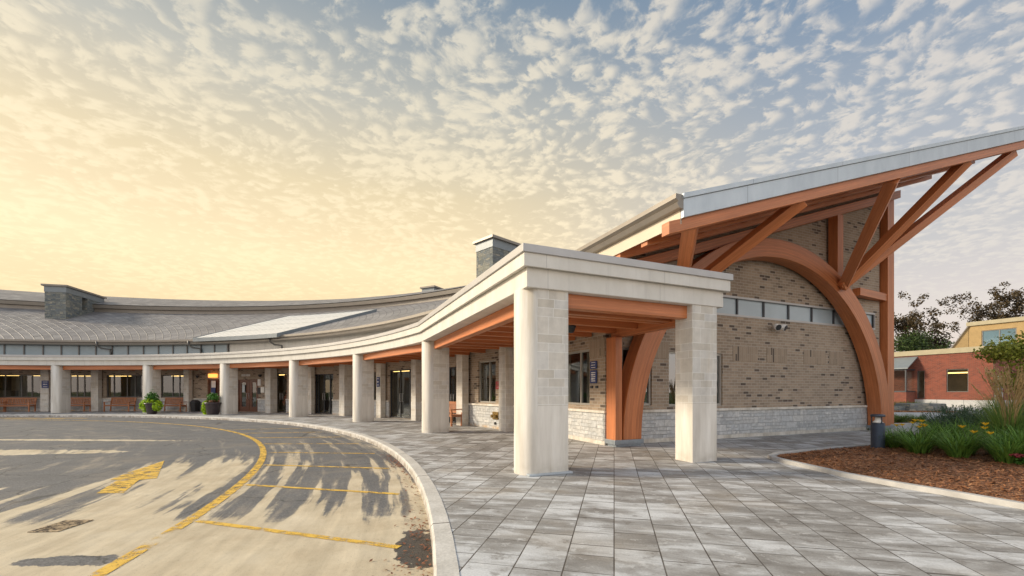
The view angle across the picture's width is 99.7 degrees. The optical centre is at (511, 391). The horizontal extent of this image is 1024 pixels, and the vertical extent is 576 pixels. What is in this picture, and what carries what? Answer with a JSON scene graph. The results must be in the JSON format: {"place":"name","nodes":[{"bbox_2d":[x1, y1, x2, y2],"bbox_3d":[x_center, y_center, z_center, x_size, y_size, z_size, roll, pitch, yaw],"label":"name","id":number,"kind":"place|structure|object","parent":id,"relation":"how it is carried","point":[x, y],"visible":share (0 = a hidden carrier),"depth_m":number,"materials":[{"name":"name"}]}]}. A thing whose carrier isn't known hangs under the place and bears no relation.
{"place":"outdoors","nodes":[
{"label":"outdoors","id":0,"kind":"place"},
{"bbox_2d":[0,417,432,575],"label":"road","id":1,"kind":"structure","parent":0,"point":[53,470],"depth_m":5.82,"materials":[{"name":"grey asphalt"}]},
{"bbox_2d":[28,519,92,531],"bbox_3d":[-4.950,1.473,4.750,0.300,0.006,0.420,0,0,-4],"label":"drain cover","id":2,"kind":"object","parent":1,"relation":"on","point":[65,524],"visible":1,"depth_m":4.75,"materials":[{"name":"beige metal"}]},
{"bbox_2d":[97,461,163,492],"bbox_3d":[-6.671,1.475,7.677,0.629,0.001,3.424,0,0,-36],"label":"road marking","id":3,"kind":"object","parent":1,"relation":"on","point":[151,468],"visible":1,"depth_m":7.42,"materials":[{"name":"yellow paint"}]},
{"bbox_2d":[77,420,266,575],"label":"road marking","id":4,"kind":"object","parent":1,"relation":"on","point":[108,568],"visible":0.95,"depth_m":5.36,"materials":[{"name":"yellow paint"}]},
{"bbox_2d":[0,414,459,575],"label":"kerb","id":5,"kind":"structure","parent":1,"relation":"on","point":[444,558],"depth_m":6.39,"materials":[{"name":"beige concrete"}]},
{"bbox_2d":[195,520,401,547],"bbox_3d":[-2.332,1.475,4.518,2.660,0.001,0.085,0,0,18],"label":"road marking","id":6,"kind":"object","parent":1,"relation":"on","point":[287,532],"visible":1,"depth_m":4.49,"materials":[{"name":"yellow paint"}]},
{"bbox_2d":[269,452,374,453],"bbox_3d":[-4.597,1.475,10.402,2.660,0.001,0.085,0,0,4],"label":"road marking","id":7,"kind":"object","parent":1,"relation":"on","point":[310,452],"visible":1,"depth_m":10.46,"materials":[{"name":"yellow paint"}]},
{"bbox_2d":[247,484,399,494],"bbox_3d":[-2.924,1.475,6.540,2.660,0.001,0.085,0,0,14],"label":"road marking","id":8,"kind":"object","parent":1,"relation":"on","point":[322,489],"visible":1,"depth_m":6.51,"materials":[{"name":"yellow paint"}]},
{"bbox_2d":[267,464,388,468],"bbox_3d":[-3.680,1.475,8.505,2.660,0.001,0.085,0,0,9],"label":"road marking","id":9,"kind":"object","parent":1,"relation":"on","point":[328,466],"visible":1,"depth_m":8.51,"materials":[{"name":"yellow paint"}]},
{"bbox_2d":[369,454,431,575],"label":"leaf litter","id":10,"kind":"object","parent":1,"relation":"on","point":[412,525],"visible":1,"depth_m":4.50,"materials":[{"name":"brown plant"}]},
{"bbox_2d":[0,409,1023,575],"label":"pavement","id":11,"kind":"structure","parent":0,"point":[743,506],"depth_m":4.75,"materials":[{"name":"stone"}]},
{"bbox_2d":[0,398,5,411],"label":"wooden bench","id":12,"kind":"object","parent":11,"relation":"on","point":[3,399],"visible":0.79,"depth_m":28.84,"materials":[{"name":"brown wood"}]},
{"bbox_2d":[0,398,36,411],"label":"wooden bench","id":13,"kind":"object","parent":11,"relation":"on","point":[21,402],"visible":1,"depth_m":28.98,"materials":[{"name":"brown wood"}]},
{"bbox_2d":[71,397,90,411],"bbox_3d":[-29.658,0.878,29.292,1.730,0.946,0.632,0,0,-5],"label":"wooden bench","id":14,"kind":"object","parent":11,"relation":"on","point":[85,402],"visible":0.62,"depth_m":29.52,"materials":[{"name":"brown wood"}]},
{"bbox_2d":[103,397,136,411],"bbox_3d":[-26.667,0.878,29.404,1.730,0.946,0.633,0,0,1],"label":"wooden bench","id":15,"kind":"object","parent":11,"relation":"on","point":[123,400],"visible":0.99,"depth_m":29.62,"materials":[{"name":"brown wood"}]},
{"bbox_2d":[139,391,163,413],"bbox_3d":[-21.686,0.591,25.991,1.338,1.518,0.783,0,0,11],"label":"planter pot","id":16,"kind":"object","parent":11,"relation":"on","point":[151,404],"visible":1,"depth_m":25.79,"materials":[{"name":"plant"}]},
{"bbox_2d":[164,398,186,411],"bbox_3d":[-22.857,0.878,29.128,1.730,0.946,0.633,0,0,8],"label":"wooden bench","id":17,"kind":"object","parent":11,"relation":"on","point":[171,400],"visible":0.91,"depth_m":29.35,"materials":[{"name":"brown wood"}]},
{"bbox_2d":[190,400,199,411],"bbox_3d":[-21.325,0.960,29.080,0.450,0.780,0.450,0,0,10],"label":"litter bin","id":18,"kind":"object","parent":11,"relation":"on","point":[194,405],"visible":1,"depth_m":28.92,"materials":[{"name":"black plastic"}]},
{"bbox_2d":[201,392,220,414],"bbox_3d":[-17.624,0.709,25.314,1.118,1.374,0.860,0,0,19],"label":"planter pot","id":19,"kind":"object","parent":11,"relation":"on","point":[211,405],"visible":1,"depth_m":25.10,"materials":[{"name":"plant"}]},
{"bbox_2d":[0,234,520,431],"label":"curved building","id":20,"kind":"structure","parent":11,"relation":"on","point":[56,319],"depth_m":29.57,"materials":[{"name":"beige brick"}]},
{"bbox_2d":[0,375,39,397],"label":"window","id":21,"kind":"structure","parent":20,"relation":"in","point":[5,375],"depth_m":29.41,"materials":[{"name":"grey metal"}]},
{"bbox_2d":[42,381,48,387],"bbox_3d":[-31.586,-0.490,29.228,0.414,0.500,0.028,0,0,-8],"label":"wall sign","id":22,"kind":"object","parent":20,"relation":"attached to","point":[45,384],"visible":1,"depth_m":29.22,"materials":[{"name":"white paint"}]},
{"bbox_2d":[71,375,90,396],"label":"window","id":23,"kind":"structure","parent":20,"relation":"in","point":[71,375],"depth_m":29.95,"materials":[{"name":"grey metal"}]},
{"bbox_2d":[107,375,141,396],"bbox_3d":[-26.894,-0.375,30.073,2.516,1.550,0.104,0,0,0],"label":"window","id":24,"kind":"structure","parent":20,"relation":"in","point":[107,375],"depth_m":30.05,"materials":[{"name":"grey metal"}]},
{"bbox_2d":[161,375,182,396],"bbox_3d":[-23.374,-0.375,29.873,1.839,1.550,0.088,0,0,7],"label":"window","id":25,"kind":"structure","parent":20,"relation":"in","point":[161,375],"depth_m":29.87,"materials":[{"name":"brown metal"}]},
{"bbox_2d":[208,374,217,377],"bbox_3d":[-20.175,-1.075,29.130,0.599,0.250,0.200,0,0,13],"label":"wall lamp","id":26,"kind":"object","parent":20,"relation":"attached to","point":[212,375],"visible":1,"depth_m":29.07,"materials":[{"name":"yellow"}]},
{"bbox_2d":[211,381,215,387],"bbox_3d":[-20.213,-0.500,29.262,0.340,0.450,0.024,0,0,12],"label":"poster","id":27,"kind":"object","parent":20,"relation":"attached to","point":[213,384],"visible":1,"depth_m":29.25,"materials":[{"name":"white paper"}]},
{"bbox_2d":[208,379,219,401],"bbox_3d":[-19.917,0.240,29.281,1.552,2.180,0.085,0,0,13],"label":"door","id":28,"kind":"structure","parent":20,"relation":"in","point":[217,390],"depth_m":29.29,"materials":[{"name":"brown wood"}]},
{"bbox_2d":[238,379,257,411],"bbox_3d":[-17.406,0.265,28.557,1.795,2.130,0.158,0,0,18],"label":"door","id":29,"kind":"structure","parent":20,"relation":"in","point":[249,407],"depth_m":28.58,"materials":[{"name":"brown wood"}]},
{"bbox_2d":[277,373,286,412],"bbox_3d":[-14.659,0.090,27.542,0.969,2.480,0.160,0,0,23],"label":"door","id":30,"kind":"structure","parent":20,"relation":"in","point":[285,373],"depth_m":27.72,"materials":[{"name":"grey metal"}]},
{"bbox_2d":[316,374,332,413],"bbox_3d":[-11.193,0.140,25.816,1.698,2.380,0.158,0,0,30],"label":"door","id":31,"kind":"structure","parent":20,"relation":"in","point":[318,412],"depth_m":26.12,"materials":[{"name":"grey metal"}]},
{"bbox_2d":[374,372,375,399],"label":"window","id":32,"kind":"structure","parent":20,"relation":"in","point":[374,372],"depth_m":23.28,"materials":[{"name":"brown metal"}]},
{"bbox_2d":[377,377,379,386],"bbox_3d":[-6.880,-0.500,22.204,0.256,0.500,0.028,0,0,40],"label":"wall sign","id":33,"kind":"object","parent":20,"relation":"attached to","point":[378,381],"visible":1,"depth_m":22.16,"materials":[{"name":"white paint"}]},
{"bbox_2d":[390,369,410,418],"bbox_3d":[-5.500,0.115,21.621,2.114,2.430,0.158,0,0,43],"label":"door","id":34,"kind":"structure","parent":20,"relation":"in","point":[401,393],"depth_m":21.78,"materials":[{"name":"grey metal"}]},
{"bbox_2d":[449,367,455,422],"bbox_3d":[-2.494,0.140,18.425,0.161,2.380,0.747,0,0,-39],"label":"door","id":35,"kind":"structure","parent":20,"relation":"in","point":[450,368],"depth_m":18.68,"materials":[{"name":"grey metal"}]},
{"bbox_2d":[480,360,495,402],"bbox_3d":[-0.878,-0.375,16.331,0.081,1.590,1.256,0,0,-34],"label":"window","id":36,"kind":"structure","parent":20,"relation":"in","point":[490,361],"depth_m":16.24,"materials":[{"name":"grey metal"}]},
{"bbox_2d":[490,412,498,419],"bbox_3d":[-0.648,0.870,15.598,0.144,0.280,0.399,0,0,-33],"label":"hose connection","id":37,"kind":"object","parent":20,"relation":"attached to","point":[495,415],"visible":1,"depth_m":15.54,"materials":[{"name":"gold metal"}]},
{"bbox_2d":[282,374,286,404],"bbox_3d":[-14.454,-0.010,28.014,1.031,2.326,0.476,0,0,21],"label":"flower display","id":38,"kind":"object","parent":11,"relation":"on","point":[285,375],"visible":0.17,"depth_m":27.97},
{"bbox_2d":[0,243,732,476],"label":"covered walkway","id":39,"kind":"structure","parent":11,"relation":"on","point":[529,303],"depth_m":8.33,"materials":[{"name":"beige concrete"}]},
{"bbox_2d":[568,325,575,332],"bbox_3d":[1.300,-1.367,9.522,0.220,0.165,0.217,0,0,0],"label":"dome lamp","id":40,"kind":"object","parent":39,"relation":"hanging from","point":[571,328],"visible":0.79,"depth_m":9.45,"materials":[{"name":"black plastic"}]},
{"bbox_2d":[449,401,461,425],"bbox_3d":[-2.644,0.878,17.587,0.633,0.946,1.730,0,0,-38],"label":"chair","id":41,"kind":"object","parent":11,"relation":"on","point":[452,404],"visible":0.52,"depth_m":17.00,"materials":[{"name":"brown wood"}]},
{"bbox_2d":[453,126,1023,446],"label":"brick hall","id":42,"kind":"structure","parent":11,"relation":"on","point":[806,255],"depth_m":12.88,"materials":[{"name":"brick"}]},
{"bbox_2d":[568,349,589,404],"bbox_3d":[1.881,-0.390,12.328,0.080,1.520,1.460,0,0,-23],"label":"window","id":43,"kind":"structure","parent":42,"relation":"in","point":[581,352],"depth_m":12.12,"materials":[{"name":"grey metal"}]},
{"bbox_2d":[590,370,596,382],"bbox_3d":[2.148,-0.390,11.398,0.028,0.340,0.300,0,0,-23],"label":"wall sign","id":44,"kind":"object","parent":42,"relation":"attached to","point":[593,376],"visible":1,"depth_m":11.38,"materials":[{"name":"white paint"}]},
{"bbox_2d":[590,361,596,368],"bbox_3d":[2.148,-0.700,11.398,0.028,0.200,0.300,0,0,-23],"label":"wall sign","id":45,"kind":"object","parent":42,"relation":"attached to","point":[593,364],"visible":1,"depth_m":11.38,"materials":[{"name":"white paint"}]},
{"bbox_2d":[623,347,650,404],"bbox_3d":[3.260,-0.390,11.448,0.961,1.520,0.318,0,0,-22],"label":"window","id":46,"kind":"structure","parent":42,"relation":"in","point":[647,401],"depth_m":11.58,"materials":[{"name":"grey metal"}]},
{"bbox_2d":[669,352,720,405],"bbox_3d":[5.164,-0.350,12.259,2.020,1.500,0.459,0,0,-23],"label":"window","id":47,"kind":"structure","parent":42,"relation":"in","point":[671,354],"depth_m":11.96,"materials":[{"name":"grey metal"}]},
{"bbox_2d":[772,324,787,330],"bbox_3d":[8.197,-1.966,13.280,0.520,0.224,0.326,0,0,-23],"label":"floodlight","id":48,"kind":"object","parent":42,"relation":"attached to","point":[778,327],"visible":1,"depth_m":13.18,"materials":[{"name":"white paint"}]},
{"bbox_2d":[717,295,874,329],"bbox_3d":[7.752,-2.520,13.343,11.470,0.600,0.787,0,0,-23],"label":"clerestory window","id":49,"kind":"structure","parent":42,"relation":"in","point":[736,306],"depth_m":13.64,"materials":[{"name":"grey glass"}]},
{"bbox_2d":[768,433,1023,509],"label":"bed edging","id":50,"kind":"object","parent":11,"relation":"on","point":[966,495],"visible":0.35,"depth_m":6.15,"materials":[{"name":"beige concrete"}]},
{"bbox_2d":[777,434,1023,501],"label":"garden bed","id":51,"kind":"object","parent":11,"relation":"on","point":[963,476],"visible":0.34,"depth_m":6.87,"materials":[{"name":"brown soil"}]},
{"bbox_2d":[870,414,885,448],"bbox_3d":[8.070,0.892,9.530,0.300,0.795,0.300,0,0,0],"label":"bollard light","id":52,"kind":"object","parent":51,"relation":"on","point":[876,424],"visible":0.83,"depth_m":9.45,"materials":[{"name":"grey metal"}]},
{"bbox_2d":[866,426,921,446],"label":"daylily clump","id":53,"kind":"object","parent":51,"relation":"on","point":[888,435],"visible":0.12,"depth_m":9.80,"materials":[{"name":"green plant"}]},
{"bbox_2d":[878,428,925,447],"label":"daylily clump","id":54,"kind":"object","parent":51,"relation":"on","point":[893,444],"visible":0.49,"depth_m":9.34,"materials":[{"name":"green plant"}]},
{"bbox_2d":[894,419,921,433],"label":"flowering daylily","id":55,"kind":"object","parent":51,"relation":"on","point":[915,420],"visible":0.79,"depth_m":9.27,"materials":[{"name":"yellow plant"}]},
{"bbox_2d":[876,425,954,453],"bbox_3d":[8.057,0.926,8.570,1.386,0.617,1.456,0,0,23],"label":"daylily clump","id":56,"kind":"object","parent":51,"relation":"on","point":[915,446],"visible":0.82,"depth_m":8.47,"materials":[{"name":"green plant"}]},
{"bbox_2d":[882,426,951,445],"bbox_3d":[8.544,0.926,9.121,1.404,0.623,1.475,0,0,-10],"label":"daylily clump","id":57,"kind":"object","parent":51,"relation":"on","point":[923,434],"visible":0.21,"depth_m":9.14,"materials":[{"name":"green plant"}]},
{"bbox_2d":[919,420,928,435],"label":"flowering daylily","id":58,"kind":"object","parent":51,"relation":"on","point":[923,425],"visible":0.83,"depth_m":9.13,"materials":[{"name":"yellow plant"}]},
{"bbox_2d":[908,414,962,429],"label":"daylily clump","id":59,"kind":"object","parent":51,"relation":"on","point":[931,422],"visible":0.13,"depth_m":11.63,"materials":[{"name":"green plant"}]},
{"bbox_2d":[918,420,958,431],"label":"daylily clump","id":60,"kind":"object","parent":51,"relation":"on","point":[937,425],"visible":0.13,"depth_m":10.24,"materials":[{"name":"green plant"}]},
{"bbox_2d":[919,419,957,431],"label":"daylily clump","id":61,"kind":"object","parent":51,"relation":"on","point":[933,426],"visible":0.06,"depth_m":11.04,"materials":[{"name":"green plant"}]},
{"bbox_2d":[905,417,981,448],"bbox_3d":[9.194,0.870,9.101,1.496,0.724,1.511,0,0,-14],"label":"daylily clump","id":62,"kind":"object","parent":51,"relation":"on","point":[960,430],"visible":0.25,"depth_m":9.03,"materials":[{"name":"green plant"}]},
{"bbox_2d":[919,406,972,429],"bbox_3d":[11.639,0.857,11.612,1.037,0.921,1.088,0,0,-36],"label":"flowering shrub","id":63,"kind":"object","parent":51,"relation":"on","point":[941,419],"visible":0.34,"depth_m":11.57,"materials":[{"name":"blue plant"}]},
{"bbox_2d":[924,408,972,421],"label":"flowering shrub","id":64,"kind":"object","parent":51,"relation":"on","point":[938,415],"visible":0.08,"depth_m":13.52,"materials":[{"name":"blue plant"}]},
{"bbox_2d":[919,427,998,457],"bbox_3d":[8.246,0.892,7.920,1.319,0.664,1.378,0,0,-21],"label":"daylily clump","id":65,"kind":"object","parent":51,"relation":"on","point":[960,448],"visible":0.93,"depth_m":7.85,"materials":[{"name":"green plant"}]},
{"bbox_2d":[935,404,986,424],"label":"flowering shrub","id":66,"kind":"object","parent":51,"relation":"on","point":[960,410],"visible":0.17,"depth_m":12.14,"materials":[{"name":"blue plant"}]},
{"bbox_2d":[931,408,997,429],"bbox_3d":[11.506,0.872,11.004,1.088,0.879,1.037,0,0,12],"label":"flowering shrub","id":67,"kind":"object","parent":51,"relation":"on","point":[964,418],"visible":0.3,"depth_m":10.97,"materials":[{"name":"blue plant"}]},
{"bbox_2d":[937,415,995,441],"bbox_3d":[10.412,0.861,9.841,1.459,0.759,1.474,0,0,-1],"label":"daylily clump","id":68,"kind":"object","parent":51,"relation":"on","point":[967,428],"visible":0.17,"depth_m":9.93,"materials":[{"name":"green plant"}]},
{"bbox_2d":[942,404,990,427],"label":"flowering shrub","id":69,"kind":"object","parent":51,"relation":"on","point":[947,407],"visible":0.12,"depth_m":11.68,"materials":[{"name":"blue plant"}]},
{"bbox_2d":[935,426,1007,454],"bbox_3d":[8.795,0.905,8.376,1.321,0.654,1.265,0,0,6],"label":"daylily clump","id":70,"kind":"object","parent":51,"relation":"on","point":[957,439],"visible":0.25,"depth_m":8.25,"materials":[{"name":"green plant"}]},
{"bbox_2d":[958,422,993,454],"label":"flowering daylily","id":71,"kind":"object","parent":51,"relation":"on","point":[983,427],"visible":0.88,"depth_m":7.78,"materials":[{"name":"yellow plant"}]},
{"bbox_2d":[956,422,1023,454],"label":"daylily clump","id":72,"kind":"object","parent":51,"relation":"on","point":[994,436],"visible":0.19,"depth_m":8.24,"materials":[{"name":"green plant"}]},
{"bbox_2d":[960,363,1023,432],"bbox_3d":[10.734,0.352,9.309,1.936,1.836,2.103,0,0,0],"label":"ornamental grass","id":73,"kind":"object","parent":51,"relation":"on","point":[1012,419],"depth_m":9.30,"materials":[{"name":"plant"}]},
{"bbox_2d":[966,430,1023,463],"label":"daylily clump","id":74,"kind":"object","parent":51,"relation":"on","point":[1002,451],"visible":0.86,"depth_m":7.28,"materials":[{"name":"green plant"}]},
{"bbox_2d":[970,330,1023,392],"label":"leafy shrub","id":75,"kind":"object","parent":51,"relation":"on","point":[1004,351],"visible":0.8,"depth_m":12.26,"materials":[{"name":"green plant"}]},
{"bbox_2d":[978,422,1022,440],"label":"daylily clump","id":76,"kind":"object","parent":51,"relation":"on","point":[996,431],"visible":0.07,"depth_m":9.11,"materials":[{"name":"green plant"}]},
{"bbox_2d":[979,422,1023,446],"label":"daylily clump","id":77,"kind":"object","parent":51,"relation":"on","point":[1014,435],"visible":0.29,"depth_m":7.65,"materials":[{"name":"green plant"}]},
{"bbox_2d":[984,418,1023,433],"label":"daylily clump","id":78,"kind":"object","parent":51,"relation":"on","point":[1003,428],"visible":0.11,"depth_m":9.23,"materials":[{"name":"green plant"}]},
{"bbox_2d":[993,426,1021,438],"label":"daylily clump","id":79,"kind":"object","parent":51,"relation":"on","point":[1017,430],"visible":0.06,"depth_m":8.72,"materials":[{"name":"green plant"}]},
{"bbox_2d":[1009,453,1023,464],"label":"sedum plant","id":80,"kind":"object","parent":51,"relation":"on","point":[1020,456],"visible":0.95,"depth_m":7.12,"materials":[{"name":"red plant"}]},
{"bbox_2d":[0,0,1023,351],"label":"sky","id":81,"kind":"structure","parent":0,"point":[225,150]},
{"bbox_2d":[894,412,914,422],"bbox_3d":[16.359,1.055,18.212,1.295,0.490,1.349,0,0,-5],"label":"grass mound","id":82,"kind":"object","parent":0,"point":[902,419],"depth_m":18.02,"materials":[{"name":"green plant"}]},
{"bbox_2d":[907,414,928,421],"bbox_3d":[17.171,1.077,18.274,1.226,0.445,1.177,0,0,28],"label":"grass mound","id":83,"kind":"object","parent":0,"point":[920,416],"depth_m":18.23,"materials":[{"name":"green plant"}]},
{"bbox_2d":[894,407,1007,427],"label":"path","id":84,"kind":"structure","parent":0,"point":[908,413],"depth_m":26.55,"materials":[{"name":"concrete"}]},
{"bbox_2d":[894,423,924,426],"bbox_3d":[16.500,1.290,17.000,3.883,0.140,0.180,0,0,-12],"label":"bed edging","id":85,"kind":"object","parent":84,"relation":"on","point":[910,424],"visible":0.09,"depth_m":16.64,"materials":[{"name":"grey concrete"}]},
{"bbox_2d":[894,291,952,351],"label":"tree","id":86,"kind":"object","parent":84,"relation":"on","point":[904,322],"visible":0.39,"depth_m":58.86,"materials":[{"name":"green plant"}]},
{"bbox_2d":[894,410,953,412],"bbox_3d":[27.650,1.310,29.600,5.247,0.120,3.578,0,0,8],"label":"garden bed","id":87,"kind":"object","parent":84,"relation":"on","point":[914,411],"visible":0.07,"depth_m":28.05,"materials":[{"name":"brown plant"}]},
{"bbox_2d":[894,406,904,409],"bbox_3d":[26.400,1.145,29.600,2.976,0.330,1.190,0,0,0],"label":"stone ledge","id":88,"kind":"object","parent":87,"relation":"on","point":[899,407],"visible":0.04,"depth_m":29.03,"materials":[{"name":"stone"}]},
{"bbox_2d":[895,403,946,410],"bbox_3d":[27.700,1.055,29.300,2.586,0.510,1.193,0,0,0],"label":"stone ledge","id":89,"kind":"object","parent":87,"relation":"on","point":[916,406],"visible":0.64,"depth_m":28.73,"materials":[{"name":"stone"}]},
{"bbox_2d":[894,326,954,351],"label":"round tree","id":90,"kind":"object","parent":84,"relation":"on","point":[914,342],"visible":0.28,"depth_m":53.10,"materials":[{"name":"green plant"}]},
{"bbox_2d":[894,345,1023,406],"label":"red brick building","id":91,"kind":"structure","parent":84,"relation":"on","point":[945,376],"depth_m":39.28,"materials":[{"name":"brick"}]},
{"bbox_2d":[917,371,924,398],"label":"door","id":92,"kind":"structure","parent":91,"relation":"in","point":[917,371],"depth_m":40.63,"materials":[{"name":"brown metal"}]},
{"bbox_2d":[947,369,967,391],"bbox_3d":[39.300,-0.985,38.094,0.080,2.030,1.440,0,0,-23],"label":"window","id":93,"kind":"structure","parent":91,"relation":"in","point":[947,369],"depth_m":38.54,"materials":[{"name":"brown metal"}]},
{"bbox_2d":[936,281,1023,334],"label":"tree","id":94,"kind":"object","parent":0,"point":[1018,306],"visible":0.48,"depth_m":63.89,"materials":[{"name":"green plant"}]},
{"bbox_2d":[951,316,1023,347],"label":"ochre building","id":95,"kind":"structure","parent":0,"point":[976,333],"depth_m":44.60,"materials":[{"name":"paint"}]},
{"bbox_2d":[982,328,1016,345],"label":"window","id":96,"kind":"structure","parent":95,"relation":"in","point":[987,335],"depth_m":44.12,"materials":[{"name":"blue glass"}]}
]}

